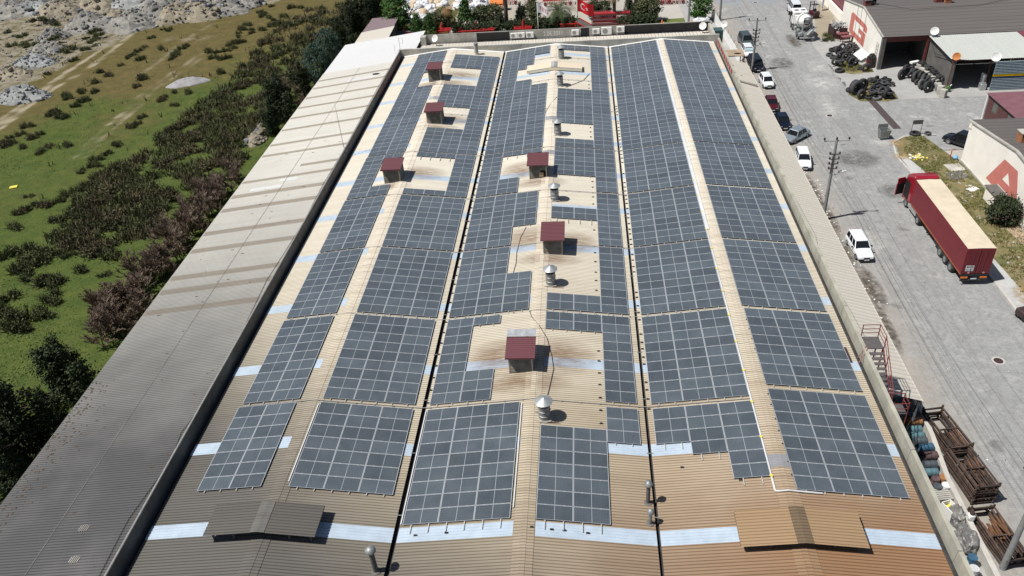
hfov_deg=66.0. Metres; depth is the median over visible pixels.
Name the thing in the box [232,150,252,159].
rush bush
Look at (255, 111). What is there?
rush bush
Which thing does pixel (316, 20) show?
rush bush
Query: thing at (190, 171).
rush bush
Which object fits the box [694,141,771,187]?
solar array
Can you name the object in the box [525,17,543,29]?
clipped hedge
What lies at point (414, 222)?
solar array
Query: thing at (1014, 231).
ground slab
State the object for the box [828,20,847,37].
scrap skip
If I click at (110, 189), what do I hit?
rush bush
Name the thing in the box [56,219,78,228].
rush bush
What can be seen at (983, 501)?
steel rack
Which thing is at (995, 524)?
steel bar
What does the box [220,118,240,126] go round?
rush bush
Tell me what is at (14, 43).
rush bush
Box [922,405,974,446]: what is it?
steel rack
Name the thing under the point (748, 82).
roof beam
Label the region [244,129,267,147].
rubble mound
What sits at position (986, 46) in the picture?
workshop canopy
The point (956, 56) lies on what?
satellite dish
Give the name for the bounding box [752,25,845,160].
overhead wires
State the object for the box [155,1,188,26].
rubble mound
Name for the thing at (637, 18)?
clipped hedge
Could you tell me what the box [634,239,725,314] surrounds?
solar array
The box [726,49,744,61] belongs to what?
guard hut
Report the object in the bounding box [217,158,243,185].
bare tree
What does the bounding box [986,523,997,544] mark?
steel bar
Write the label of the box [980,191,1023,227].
oleander bush
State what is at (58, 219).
rush bush
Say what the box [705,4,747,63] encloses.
white fence
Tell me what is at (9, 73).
rubble mound
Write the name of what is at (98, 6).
rubble mound
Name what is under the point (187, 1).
rubble mound
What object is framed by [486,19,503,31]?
clipped hedge
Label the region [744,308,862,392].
solar array
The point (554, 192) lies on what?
chimney flue
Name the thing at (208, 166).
rush bush
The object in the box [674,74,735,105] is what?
solar array
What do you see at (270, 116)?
conifer tree
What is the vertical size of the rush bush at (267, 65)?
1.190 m
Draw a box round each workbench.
[835,32,848,40]
[840,35,853,42]
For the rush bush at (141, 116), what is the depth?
124.04 m
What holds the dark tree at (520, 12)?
on the ground at (673, 11)
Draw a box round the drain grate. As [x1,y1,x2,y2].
[869,100,900,128]
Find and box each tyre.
[831,57,838,64]
[834,45,841,53]
[835,59,844,62]
[835,68,844,72]
[848,57,854,63]
[849,79,858,90]
[850,80,863,94]
[857,78,867,89]
[857,89,865,98]
[861,63,870,71]
[864,94,872,99]
[868,89,876,93]
[872,95,881,99]
[880,80,888,85]
[883,89,891,98]
[898,69,906,79]
[909,130,920,136]
[912,71,919,81]
[917,71,924,79]
[917,79,925,87]
[923,81,932,92]
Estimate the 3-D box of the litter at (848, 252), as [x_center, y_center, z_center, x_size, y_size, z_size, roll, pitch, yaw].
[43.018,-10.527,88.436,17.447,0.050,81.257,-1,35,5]
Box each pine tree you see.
[408,12,429,34]
[421,13,440,34]
[456,0,476,27]
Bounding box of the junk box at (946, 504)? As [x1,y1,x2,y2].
[941,499,954,521]
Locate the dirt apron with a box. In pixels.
[815,2,835,37]
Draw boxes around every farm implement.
[431,22,450,34]
[456,21,494,32]
[514,20,531,29]
[543,0,571,6]
[560,22,578,27]
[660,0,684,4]
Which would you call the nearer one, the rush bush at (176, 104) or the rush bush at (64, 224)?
the rush bush at (64, 224)
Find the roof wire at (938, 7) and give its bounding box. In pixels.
[866,0,1001,9]
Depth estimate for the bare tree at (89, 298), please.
77.09 m
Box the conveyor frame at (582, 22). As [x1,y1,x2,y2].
[575,18,592,26]
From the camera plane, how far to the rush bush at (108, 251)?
89.61 m
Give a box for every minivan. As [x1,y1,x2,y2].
[747,53,764,71]
[787,0,801,11]
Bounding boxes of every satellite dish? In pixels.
[432,35,437,41]
[699,22,705,32]
[721,21,726,27]
[930,27,938,35]
[952,52,960,59]
[991,52,1001,60]
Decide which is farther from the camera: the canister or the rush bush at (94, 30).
the rush bush at (94, 30)
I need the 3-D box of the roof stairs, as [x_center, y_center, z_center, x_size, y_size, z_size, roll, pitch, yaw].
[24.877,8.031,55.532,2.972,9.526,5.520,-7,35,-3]
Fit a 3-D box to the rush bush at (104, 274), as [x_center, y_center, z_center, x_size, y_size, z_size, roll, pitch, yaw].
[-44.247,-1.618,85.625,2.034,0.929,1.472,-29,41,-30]
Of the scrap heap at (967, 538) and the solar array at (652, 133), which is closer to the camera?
the scrap heap at (967, 538)
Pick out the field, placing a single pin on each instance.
(59, 80)
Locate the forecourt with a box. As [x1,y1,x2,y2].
[806,22,1023,100]
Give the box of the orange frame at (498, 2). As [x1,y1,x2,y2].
[489,0,507,7]
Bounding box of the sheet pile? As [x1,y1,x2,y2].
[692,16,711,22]
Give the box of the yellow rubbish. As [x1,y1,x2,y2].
[909,153,927,160]
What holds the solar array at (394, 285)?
on the factory building at (696, 502)
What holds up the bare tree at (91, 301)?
on the field
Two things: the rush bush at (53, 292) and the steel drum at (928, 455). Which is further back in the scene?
the rush bush at (53, 292)
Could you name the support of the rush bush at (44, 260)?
on the field
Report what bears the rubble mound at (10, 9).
on the field
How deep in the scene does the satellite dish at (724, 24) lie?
117.30 m
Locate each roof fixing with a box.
[413,68,742,535]
[615,106,792,475]
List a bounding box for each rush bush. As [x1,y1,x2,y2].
[0,137,11,148]
[0,243,22,260]
[0,287,23,303]
[0,299,15,317]
[0,303,32,335]
[0,307,21,323]
[2,135,17,145]
[2,260,34,275]
[3,28,11,33]
[3,40,18,47]
[3,220,22,231]
[4,241,33,257]
[8,208,19,215]
[11,318,37,334]
[12,256,31,273]
[13,129,26,136]
[13,248,39,263]
[14,31,29,37]
[15,205,30,215]
[17,142,26,149]
[17,269,33,283]
[18,121,36,129]
[19,39,39,48]
[20,193,35,198]
[21,200,40,212]
[23,133,39,140]
[24,272,68,289]
[25,240,50,254]
[26,16,46,22]
[27,254,52,267]
[28,243,65,263]
[28,306,56,322]
[30,302,47,314]
[34,129,45,135]
[34,147,47,154]
[35,198,59,209]
[36,284,66,305]
[38,271,51,286]
[41,71,53,75]
[42,226,62,240]
[44,109,55,117]
[44,142,54,148]
[44,293,65,307]
[45,33,60,40]
[45,212,68,223]
[48,20,60,25]
[49,107,64,114]
[49,214,66,223]
[51,111,69,120]
[52,238,72,251]
[54,190,68,203]
[55,248,78,261]
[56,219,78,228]
[56,227,71,238]
[58,42,80,53]
[58,185,76,196]
[60,90,71,97]
[61,139,73,147]
[62,94,73,100]
[62,206,83,220]
[66,222,86,235]
[67,56,80,61]
[67,186,96,200]
[68,227,90,242]
[70,236,104,249]
[71,178,102,191]
[71,262,88,274]
[72,100,81,107]
[74,86,85,93]
[75,94,92,101]
[75,166,86,173]
[75,201,95,211]
[75,242,119,261]
[77,95,90,102]
[78,45,92,51]
[78,189,103,204]
[78,207,104,222]
[85,26,102,34]
[85,37,97,43]
[85,159,103,168]
[86,218,118,232]
[87,154,105,162]
[90,77,98,84]
[92,31,104,35]
[92,172,110,181]
[93,181,124,195]
[95,269,115,279]
[96,166,113,174]
[97,192,111,204]
[97,245,109,257]
[98,239,120,246]
[99,245,121,254]
[100,149,112,155]
[101,205,131,221]
[101,209,124,223]
[102,197,121,213]
[104,72,113,77]
[106,215,130,232]
[108,159,127,167]
[108,188,131,205]
[109,139,121,148]
[111,220,142,236]
[113,161,136,173]
[115,171,126,179]
[117,181,136,195]
[117,200,133,209]
[117,227,138,240]
[119,196,153,218]
[122,190,145,200]
[123,194,155,210]
[124,121,138,128]
[126,171,144,187]
[128,156,145,164]
[130,82,141,88]
[133,46,142,52]
[133,225,147,240]
[134,54,146,60]
[134,73,148,80]
[135,71,147,80]
[135,113,147,119]
[138,198,176,216]
[143,167,159,181]
[147,186,175,196]
[147,213,159,223]
[149,157,162,164]
[150,153,174,169]
[152,130,166,140]
[152,133,167,145]
[156,96,167,102]
[156,186,180,201]
[161,122,181,134]
[162,135,180,146]
[163,26,172,31]
[168,101,180,106]
[169,50,180,56]
[170,153,185,160]
[170,161,187,171]
[170,165,190,179]
[171,141,189,149]
[172,129,191,141]
[174,145,200,155]
[175,116,196,128]
[176,44,186,48]
[183,178,194,190]
[184,88,192,94]
[184,167,202,177]
[187,128,207,141]
[187,143,198,147]
[187,180,208,196]
[188,132,210,143]
[190,157,205,168]
[192,109,216,119]
[194,122,217,132]
[194,144,211,153]
[194,169,217,178]
[196,159,222,171]
[198,115,219,125]
[199,93,214,101]
[200,100,216,109]
[200,135,220,145]
[201,128,219,136]
[202,47,212,53]
[202,168,229,181]
[206,53,218,59]
[208,137,231,148]
[208,153,232,167]
[209,91,230,99]
[210,123,225,132]
[211,87,230,94]
[211,100,226,105]
[212,48,221,53]
[215,110,233,122]
[216,66,225,74]
[217,104,229,110]
[218,53,232,59]
[219,128,233,140]
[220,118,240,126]
[221,46,231,51]
[222,139,245,152]
[224,39,234,46]
[225,155,245,165]
[226,87,237,94]
[227,93,238,101]
[229,130,243,142]
[230,100,245,106]
[230,103,246,113]
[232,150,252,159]
[233,37,246,44]
[233,59,257,68]
[233,81,247,89]
[233,119,254,128]
[234,111,249,122]
[236,67,249,78]
[238,126,253,141]
[239,79,252,86]
[241,21,253,25]
[241,112,257,122]
[246,47,265,56]
[246,70,260,76]
[246,113,261,125]
[248,107,265,117]
[250,55,272,63]
[251,71,264,77]
[251,76,264,83]
[252,103,264,109]
[254,36,274,47]
[257,26,266,30]
[258,12,266,17]
[260,61,273,69]
[262,68,270,75]
[267,21,277,26]
[268,41,280,51]
[269,65,282,71]
[270,52,282,59]
[271,20,282,26]
[275,36,285,41]
[278,46,287,53]
[278,54,296,64]
[278,75,291,85]
[280,20,294,27]
[284,18,303,25]
[285,63,302,73]
[286,3,296,9]
[286,45,298,51]
[287,34,303,40]
[292,36,309,46]
[301,15,310,22]
[306,34,322,42]
[307,13,323,17]
[307,16,323,24]
[314,8,329,14]
[317,20,329,25]
[335,1,345,8]
[818,36,834,41]
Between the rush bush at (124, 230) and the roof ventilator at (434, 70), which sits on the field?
the rush bush at (124, 230)
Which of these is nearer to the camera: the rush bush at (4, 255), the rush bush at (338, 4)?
the rush bush at (4, 255)
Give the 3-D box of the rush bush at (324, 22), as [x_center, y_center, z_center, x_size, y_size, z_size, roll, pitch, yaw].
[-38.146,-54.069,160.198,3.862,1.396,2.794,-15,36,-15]
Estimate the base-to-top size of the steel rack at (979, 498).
0.420 m
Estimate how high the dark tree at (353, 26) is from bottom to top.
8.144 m
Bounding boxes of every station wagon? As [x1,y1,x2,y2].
[794,146,812,169]
[845,229,873,260]
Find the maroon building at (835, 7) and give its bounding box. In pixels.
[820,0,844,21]
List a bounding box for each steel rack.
[921,409,973,452]
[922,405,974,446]
[925,408,968,445]
[927,415,964,454]
[928,410,965,451]
[928,416,968,458]
[929,414,965,449]
[943,454,994,497]
[944,456,992,500]
[944,460,993,504]
[945,447,998,493]
[945,453,998,496]
[945,456,996,500]
[947,443,1001,489]
[947,452,997,495]
[948,444,998,488]
[967,505,1023,561]
[969,504,1023,560]
[970,504,1023,561]
[973,509,1023,562]
[976,511,1023,565]
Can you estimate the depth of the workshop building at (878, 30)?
120.03 m
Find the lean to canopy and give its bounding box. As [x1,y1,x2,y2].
[730,59,923,425]
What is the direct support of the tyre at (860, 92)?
on the weedy island
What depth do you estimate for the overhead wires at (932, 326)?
58.01 m
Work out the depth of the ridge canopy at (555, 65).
104.06 m
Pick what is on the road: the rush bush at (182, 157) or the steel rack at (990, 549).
the steel rack at (990, 549)
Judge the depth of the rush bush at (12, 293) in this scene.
83.10 m
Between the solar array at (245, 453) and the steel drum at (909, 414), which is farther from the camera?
the steel drum at (909, 414)
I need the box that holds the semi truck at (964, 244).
[894,173,996,280]
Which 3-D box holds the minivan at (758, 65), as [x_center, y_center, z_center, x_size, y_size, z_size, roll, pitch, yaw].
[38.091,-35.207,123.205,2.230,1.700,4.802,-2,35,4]
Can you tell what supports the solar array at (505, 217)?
on the factory building at (696, 502)
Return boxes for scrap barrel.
[866,53,875,67]
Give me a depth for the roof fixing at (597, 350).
59.20 m
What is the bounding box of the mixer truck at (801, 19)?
[788,8,815,38]
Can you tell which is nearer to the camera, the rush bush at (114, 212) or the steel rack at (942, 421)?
the steel rack at (942, 421)
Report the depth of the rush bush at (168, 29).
164.38 m
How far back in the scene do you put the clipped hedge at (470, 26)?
146.94 m
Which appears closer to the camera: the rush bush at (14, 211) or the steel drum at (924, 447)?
the steel drum at (924, 447)
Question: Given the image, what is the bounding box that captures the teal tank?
[713,27,722,41]
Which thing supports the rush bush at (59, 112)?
on the field
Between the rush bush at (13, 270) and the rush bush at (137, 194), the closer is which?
the rush bush at (13, 270)
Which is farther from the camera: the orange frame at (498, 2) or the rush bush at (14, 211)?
the orange frame at (498, 2)
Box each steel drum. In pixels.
[892,397,906,404]
[903,405,910,411]
[904,411,919,418]
[907,417,922,424]
[907,425,922,432]
[909,431,924,439]
[912,437,927,444]
[916,449,921,456]
[918,443,934,451]
[922,451,938,459]
[922,460,938,467]
[924,468,938,476]
[930,475,940,485]
[933,482,942,490]
[939,474,945,483]
[942,482,949,489]
[967,553,977,564]
[970,564,979,575]
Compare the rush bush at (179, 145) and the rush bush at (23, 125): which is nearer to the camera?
the rush bush at (179, 145)
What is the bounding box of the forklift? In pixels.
[808,1,819,17]
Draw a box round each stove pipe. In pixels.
[365,545,380,574]
[644,480,652,505]
[646,508,653,526]
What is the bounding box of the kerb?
[892,134,1023,321]
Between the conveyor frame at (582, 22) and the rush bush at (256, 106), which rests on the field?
the rush bush at (256, 106)
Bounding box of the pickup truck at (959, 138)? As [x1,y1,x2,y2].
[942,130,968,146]
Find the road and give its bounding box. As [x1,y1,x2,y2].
[712,0,1023,575]
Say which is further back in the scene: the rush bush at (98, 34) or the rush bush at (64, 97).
the rush bush at (98, 34)
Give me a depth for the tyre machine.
110.15 m
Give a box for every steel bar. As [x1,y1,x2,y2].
[946,430,959,445]
[951,431,961,445]
[955,428,966,444]
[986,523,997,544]
[988,523,1002,542]
[989,515,1006,533]
[989,519,1002,538]
[990,518,1005,538]
[993,514,1007,533]
[999,514,1010,535]
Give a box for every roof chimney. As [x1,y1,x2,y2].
[863,0,871,5]
[1015,129,1023,142]
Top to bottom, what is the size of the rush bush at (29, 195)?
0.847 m
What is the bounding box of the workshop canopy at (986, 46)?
[930,31,1023,86]
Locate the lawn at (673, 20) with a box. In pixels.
[579,18,684,26]
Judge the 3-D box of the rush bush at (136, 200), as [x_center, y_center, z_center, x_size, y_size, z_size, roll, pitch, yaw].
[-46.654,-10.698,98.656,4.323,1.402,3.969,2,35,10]
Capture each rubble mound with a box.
[0,0,31,20]
[0,64,33,81]
[0,83,52,105]
[10,53,59,68]
[19,0,51,16]
[27,40,65,55]
[28,0,82,24]
[33,27,72,42]
[61,11,109,34]
[79,0,114,12]
[100,8,125,19]
[102,8,157,34]
[111,0,140,9]
[137,0,185,7]
[138,1,167,23]
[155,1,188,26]
[166,76,210,88]
[183,0,213,2]
[185,0,221,23]
[212,0,249,16]
[238,0,266,8]
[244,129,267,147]
[256,123,268,130]
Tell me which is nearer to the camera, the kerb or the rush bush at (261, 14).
the kerb
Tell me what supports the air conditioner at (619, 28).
attached to the front office
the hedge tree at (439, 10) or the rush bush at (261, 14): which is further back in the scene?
the rush bush at (261, 14)
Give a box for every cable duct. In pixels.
[288,404,318,481]
[400,411,426,524]
[513,402,521,507]
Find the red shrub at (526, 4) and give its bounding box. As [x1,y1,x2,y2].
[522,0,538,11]
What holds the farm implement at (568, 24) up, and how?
on the lawn at (673, 20)
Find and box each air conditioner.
[510,33,517,38]
[517,32,524,37]
[526,32,533,37]
[571,29,578,35]
[592,28,599,34]
[601,27,611,34]
[616,26,623,32]
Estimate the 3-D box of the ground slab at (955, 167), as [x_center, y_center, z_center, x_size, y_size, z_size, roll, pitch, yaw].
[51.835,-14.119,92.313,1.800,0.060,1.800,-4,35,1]
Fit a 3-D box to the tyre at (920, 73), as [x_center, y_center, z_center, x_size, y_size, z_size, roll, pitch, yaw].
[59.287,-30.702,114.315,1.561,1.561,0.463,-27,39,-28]
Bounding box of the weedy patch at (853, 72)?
[834,60,872,73]
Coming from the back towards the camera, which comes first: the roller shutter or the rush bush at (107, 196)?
the roller shutter
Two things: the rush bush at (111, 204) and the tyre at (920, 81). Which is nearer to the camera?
the rush bush at (111, 204)
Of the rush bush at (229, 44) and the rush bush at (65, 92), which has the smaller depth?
the rush bush at (65, 92)
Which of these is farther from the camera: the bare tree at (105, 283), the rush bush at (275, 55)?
the rush bush at (275, 55)
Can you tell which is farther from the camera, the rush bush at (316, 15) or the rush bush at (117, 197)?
the rush bush at (316, 15)
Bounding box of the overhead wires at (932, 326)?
[825,138,1023,492]
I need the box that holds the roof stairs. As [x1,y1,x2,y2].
[844,324,910,424]
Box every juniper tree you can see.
[298,43,331,84]
[312,26,344,63]
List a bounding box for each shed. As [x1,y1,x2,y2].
[355,26,394,42]
[363,16,400,35]
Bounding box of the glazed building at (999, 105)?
[981,91,1023,118]
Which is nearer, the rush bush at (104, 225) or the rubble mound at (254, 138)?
the rush bush at (104, 225)
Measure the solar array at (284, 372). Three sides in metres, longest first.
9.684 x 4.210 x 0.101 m
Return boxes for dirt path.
[447,0,468,21]
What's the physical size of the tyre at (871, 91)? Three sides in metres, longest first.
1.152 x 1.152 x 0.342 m
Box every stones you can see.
[0,0,127,83]
[946,172,1020,264]
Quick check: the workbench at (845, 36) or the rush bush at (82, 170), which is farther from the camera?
the workbench at (845, 36)
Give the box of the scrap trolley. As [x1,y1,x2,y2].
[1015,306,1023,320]
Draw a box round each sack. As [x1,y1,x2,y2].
[414,3,424,9]
[419,8,428,13]
[419,14,426,21]
[421,0,428,5]
[425,4,433,11]
[440,0,448,6]
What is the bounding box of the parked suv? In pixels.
[737,30,753,45]
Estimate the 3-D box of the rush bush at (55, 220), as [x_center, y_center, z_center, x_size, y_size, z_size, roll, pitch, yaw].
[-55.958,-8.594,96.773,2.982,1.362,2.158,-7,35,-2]
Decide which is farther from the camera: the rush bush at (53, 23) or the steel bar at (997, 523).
the rush bush at (53, 23)
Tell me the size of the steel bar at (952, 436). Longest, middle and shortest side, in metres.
1.600 x 0.120 x 0.100 m
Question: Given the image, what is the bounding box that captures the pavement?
[900,156,1023,306]
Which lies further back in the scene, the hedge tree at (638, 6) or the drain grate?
the hedge tree at (638, 6)
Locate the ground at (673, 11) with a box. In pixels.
[449,0,1007,166]
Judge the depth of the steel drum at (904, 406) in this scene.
60.09 m
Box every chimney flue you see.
[535,395,558,422]
[543,265,562,287]
[548,183,563,201]
[552,119,565,135]
[555,71,563,86]
[557,45,567,58]
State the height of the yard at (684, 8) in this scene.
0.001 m
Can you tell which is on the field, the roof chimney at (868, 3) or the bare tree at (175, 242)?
the bare tree at (175, 242)
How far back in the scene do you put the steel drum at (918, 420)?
58.70 m
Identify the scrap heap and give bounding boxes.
[948,504,966,529]
[954,524,978,554]
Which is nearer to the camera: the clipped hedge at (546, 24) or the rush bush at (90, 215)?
the rush bush at (90, 215)
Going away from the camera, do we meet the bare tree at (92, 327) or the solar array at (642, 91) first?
the bare tree at (92, 327)
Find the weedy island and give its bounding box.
[848,81,897,101]
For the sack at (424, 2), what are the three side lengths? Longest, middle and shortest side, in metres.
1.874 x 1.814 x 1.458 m
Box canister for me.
[966,511,975,520]
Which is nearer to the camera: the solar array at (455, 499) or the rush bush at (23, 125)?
the solar array at (455, 499)
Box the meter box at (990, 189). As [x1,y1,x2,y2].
[983,184,1006,204]
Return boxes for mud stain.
[822,203,836,228]
[843,247,852,259]
[861,274,883,301]
[878,314,898,342]
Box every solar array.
[197,402,295,492]
[243,315,333,404]
[286,248,362,318]
[289,402,412,496]
[320,196,384,251]
[323,314,434,405]
[346,153,402,199]
[356,247,451,317]
[368,114,419,156]
[382,194,464,250]
[387,85,431,117]
[402,65,427,88]
[402,151,475,197]
[402,401,519,533]
[413,50,446,66]
[418,115,484,154]
[430,314,500,405]
[437,84,491,115]
[449,247,531,317]
[451,62,497,86]
[453,54,499,64]
[463,191,537,250]
[475,147,541,197]
[485,108,544,154]
[493,82,546,115]
[499,60,533,86]
[504,45,549,63]
[536,407,640,533]
[545,311,636,404]
[546,247,628,314]
[551,193,622,246]
[553,147,617,192]
[555,108,613,149]
[557,81,609,110]
[560,44,605,59]
[590,59,607,81]
[611,40,658,59]
[612,52,664,81]
[615,74,671,110]
[618,103,681,149]
[622,142,693,192]
[627,186,707,246]
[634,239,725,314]
[641,308,748,404]
[652,400,769,484]
[663,39,713,53]
[667,51,723,76]
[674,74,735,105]
[682,102,752,144]
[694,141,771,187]
[706,185,795,242]
[722,239,825,312]
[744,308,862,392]
[767,388,909,500]
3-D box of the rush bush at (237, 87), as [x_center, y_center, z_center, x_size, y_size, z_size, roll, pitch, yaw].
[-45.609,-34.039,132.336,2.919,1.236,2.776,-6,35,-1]
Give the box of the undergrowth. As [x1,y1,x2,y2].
[38,0,350,264]
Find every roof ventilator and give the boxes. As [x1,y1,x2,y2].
[380,157,403,183]
[424,102,443,123]
[426,61,442,81]
[505,329,535,373]
[527,152,548,178]
[540,221,564,254]
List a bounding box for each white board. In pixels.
[853,48,868,59]
[979,72,986,82]
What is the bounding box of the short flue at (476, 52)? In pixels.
[473,42,478,54]
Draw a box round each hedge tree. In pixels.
[423,10,443,27]
[434,5,452,26]
[472,2,493,22]
[484,1,503,21]
[526,0,541,19]
[587,0,602,17]
[594,0,612,17]
[633,0,653,14]
[634,0,663,17]
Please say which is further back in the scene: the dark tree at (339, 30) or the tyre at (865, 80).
the dark tree at (339, 30)
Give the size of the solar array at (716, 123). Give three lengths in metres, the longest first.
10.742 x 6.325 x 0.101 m
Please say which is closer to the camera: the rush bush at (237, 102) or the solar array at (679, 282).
the solar array at (679, 282)
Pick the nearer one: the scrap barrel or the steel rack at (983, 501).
the steel rack at (983, 501)
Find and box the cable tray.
[656,39,822,493]
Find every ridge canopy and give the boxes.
[203,500,324,541]
[527,61,581,73]
[734,506,869,549]
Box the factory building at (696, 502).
[104,34,974,575]
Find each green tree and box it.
[379,0,414,28]
[690,0,714,18]
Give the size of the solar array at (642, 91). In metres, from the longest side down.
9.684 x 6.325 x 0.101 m
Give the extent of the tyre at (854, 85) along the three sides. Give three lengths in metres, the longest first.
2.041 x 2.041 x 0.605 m
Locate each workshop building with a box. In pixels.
[841,0,1023,86]
[959,118,1023,230]
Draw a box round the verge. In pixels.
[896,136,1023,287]
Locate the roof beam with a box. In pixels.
[739,79,757,85]
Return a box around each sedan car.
[396,28,411,35]
[764,95,779,110]
[773,112,791,128]
[785,125,810,143]
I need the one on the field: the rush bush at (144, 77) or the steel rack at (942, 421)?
the rush bush at (144, 77)
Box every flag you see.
[537,3,548,16]
[577,0,593,16]
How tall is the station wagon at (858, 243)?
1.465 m
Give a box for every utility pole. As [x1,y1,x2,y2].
[687,0,690,21]
[719,0,721,19]
[749,18,766,70]
[823,137,850,212]
[999,467,1023,570]
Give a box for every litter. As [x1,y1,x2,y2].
[0,141,340,575]
[804,98,1008,460]
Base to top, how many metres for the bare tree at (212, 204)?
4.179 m
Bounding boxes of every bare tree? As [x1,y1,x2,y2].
[78,282,113,309]
[78,291,102,322]
[78,304,121,348]
[83,308,140,343]
[88,293,132,337]
[97,271,157,305]
[111,265,149,304]
[113,286,152,328]
[114,244,176,279]
[117,248,166,282]
[124,268,153,304]
[139,221,184,264]
[146,215,191,261]
[151,204,209,238]
[157,204,197,244]
[171,188,222,220]
[174,187,212,224]
[186,174,227,205]
[199,172,235,199]
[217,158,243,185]
[283,81,302,100]
[294,93,306,106]
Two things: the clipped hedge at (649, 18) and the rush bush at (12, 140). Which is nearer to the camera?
the rush bush at (12, 140)
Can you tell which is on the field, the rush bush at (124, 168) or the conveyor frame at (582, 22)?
the rush bush at (124, 168)
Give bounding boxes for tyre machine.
[978,76,986,89]
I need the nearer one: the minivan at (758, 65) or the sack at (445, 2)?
the minivan at (758, 65)
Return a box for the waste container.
[878,123,891,139]
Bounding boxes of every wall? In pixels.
[908,398,1000,575]
[916,63,947,97]
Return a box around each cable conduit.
[243,398,747,408]
[286,307,725,319]
[319,239,706,253]
[345,185,693,200]
[367,142,679,157]
[434,79,612,87]
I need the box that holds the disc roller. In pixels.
[592,9,638,25]
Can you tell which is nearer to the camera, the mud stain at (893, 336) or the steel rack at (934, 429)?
the steel rack at (934, 429)
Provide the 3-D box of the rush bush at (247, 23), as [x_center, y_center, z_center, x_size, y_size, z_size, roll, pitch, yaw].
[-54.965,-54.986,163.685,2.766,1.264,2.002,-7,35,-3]
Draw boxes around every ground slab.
[943,163,965,171]
[945,171,968,179]
[966,186,977,191]
[1005,227,1023,243]
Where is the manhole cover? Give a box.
[991,357,1005,364]
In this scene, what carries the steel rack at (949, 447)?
on the steel rack at (985, 470)
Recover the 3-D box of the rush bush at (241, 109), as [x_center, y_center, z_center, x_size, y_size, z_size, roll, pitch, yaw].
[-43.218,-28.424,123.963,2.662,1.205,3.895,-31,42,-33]
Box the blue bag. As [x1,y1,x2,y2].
[950,149,958,159]
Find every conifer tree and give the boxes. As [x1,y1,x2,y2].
[0,433,29,504]
[33,386,68,428]
[256,101,282,135]
[287,61,313,97]
[451,17,462,33]
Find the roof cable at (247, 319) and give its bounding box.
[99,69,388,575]
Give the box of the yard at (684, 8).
[677,0,985,575]
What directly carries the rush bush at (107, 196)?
on the field
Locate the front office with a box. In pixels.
[420,21,715,47]
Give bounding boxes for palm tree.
[441,6,452,32]
[503,0,507,21]
[543,0,576,27]
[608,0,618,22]
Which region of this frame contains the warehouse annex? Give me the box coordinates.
[0,31,424,575]
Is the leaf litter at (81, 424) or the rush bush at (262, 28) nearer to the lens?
the leaf litter at (81, 424)
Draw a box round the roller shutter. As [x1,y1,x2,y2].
[989,60,1023,89]
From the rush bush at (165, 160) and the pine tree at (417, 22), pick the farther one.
the pine tree at (417, 22)
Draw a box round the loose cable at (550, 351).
[530,313,553,394]
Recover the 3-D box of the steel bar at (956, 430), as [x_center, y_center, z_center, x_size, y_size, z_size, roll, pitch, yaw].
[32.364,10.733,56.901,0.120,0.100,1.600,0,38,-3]
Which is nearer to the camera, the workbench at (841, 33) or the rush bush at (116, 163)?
the rush bush at (116, 163)
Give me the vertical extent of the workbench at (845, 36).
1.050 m
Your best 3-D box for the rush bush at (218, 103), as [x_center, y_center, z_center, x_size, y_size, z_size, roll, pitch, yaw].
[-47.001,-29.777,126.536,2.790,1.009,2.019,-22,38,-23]
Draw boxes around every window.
[984,108,990,118]
[987,98,993,109]
[992,102,997,113]
[996,106,1002,117]
[1001,110,1007,118]
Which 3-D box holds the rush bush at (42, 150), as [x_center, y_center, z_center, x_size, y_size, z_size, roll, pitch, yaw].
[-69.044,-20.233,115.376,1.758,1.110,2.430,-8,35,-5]
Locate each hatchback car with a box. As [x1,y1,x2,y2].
[741,43,752,57]
[758,71,774,87]
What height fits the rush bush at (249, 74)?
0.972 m
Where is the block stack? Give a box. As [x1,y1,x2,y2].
[933,487,953,502]
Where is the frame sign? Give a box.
[911,120,923,131]
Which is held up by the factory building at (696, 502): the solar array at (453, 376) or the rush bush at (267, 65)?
the solar array at (453, 376)
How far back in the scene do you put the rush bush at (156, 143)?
114.77 m
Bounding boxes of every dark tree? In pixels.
[0,376,59,474]
[21,330,102,408]
[256,69,300,123]
[327,15,351,52]
[338,0,366,42]
[351,0,382,28]
[367,0,387,17]
[497,13,503,27]
[514,3,528,20]
[623,0,632,15]
[630,0,639,15]
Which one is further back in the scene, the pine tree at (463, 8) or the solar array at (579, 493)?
the pine tree at (463, 8)
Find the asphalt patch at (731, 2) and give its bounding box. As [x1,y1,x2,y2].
[713,0,740,5]
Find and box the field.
[0,0,457,503]
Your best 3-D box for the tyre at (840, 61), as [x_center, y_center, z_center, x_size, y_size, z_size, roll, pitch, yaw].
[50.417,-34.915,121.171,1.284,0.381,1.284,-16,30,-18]
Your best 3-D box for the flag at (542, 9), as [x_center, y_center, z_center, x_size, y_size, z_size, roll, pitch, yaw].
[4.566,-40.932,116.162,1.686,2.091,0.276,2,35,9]
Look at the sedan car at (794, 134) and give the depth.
100.88 m
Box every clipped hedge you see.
[458,22,481,32]
[475,21,492,31]
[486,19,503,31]
[500,18,520,30]
[516,17,532,29]
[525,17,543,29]
[537,15,555,28]
[549,17,566,28]
[558,15,578,27]
[613,14,635,24]
[627,13,646,23]
[639,11,657,23]
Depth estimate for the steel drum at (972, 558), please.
49.23 m
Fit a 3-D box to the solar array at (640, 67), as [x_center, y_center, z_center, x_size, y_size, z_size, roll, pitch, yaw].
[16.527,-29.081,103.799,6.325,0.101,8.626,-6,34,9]

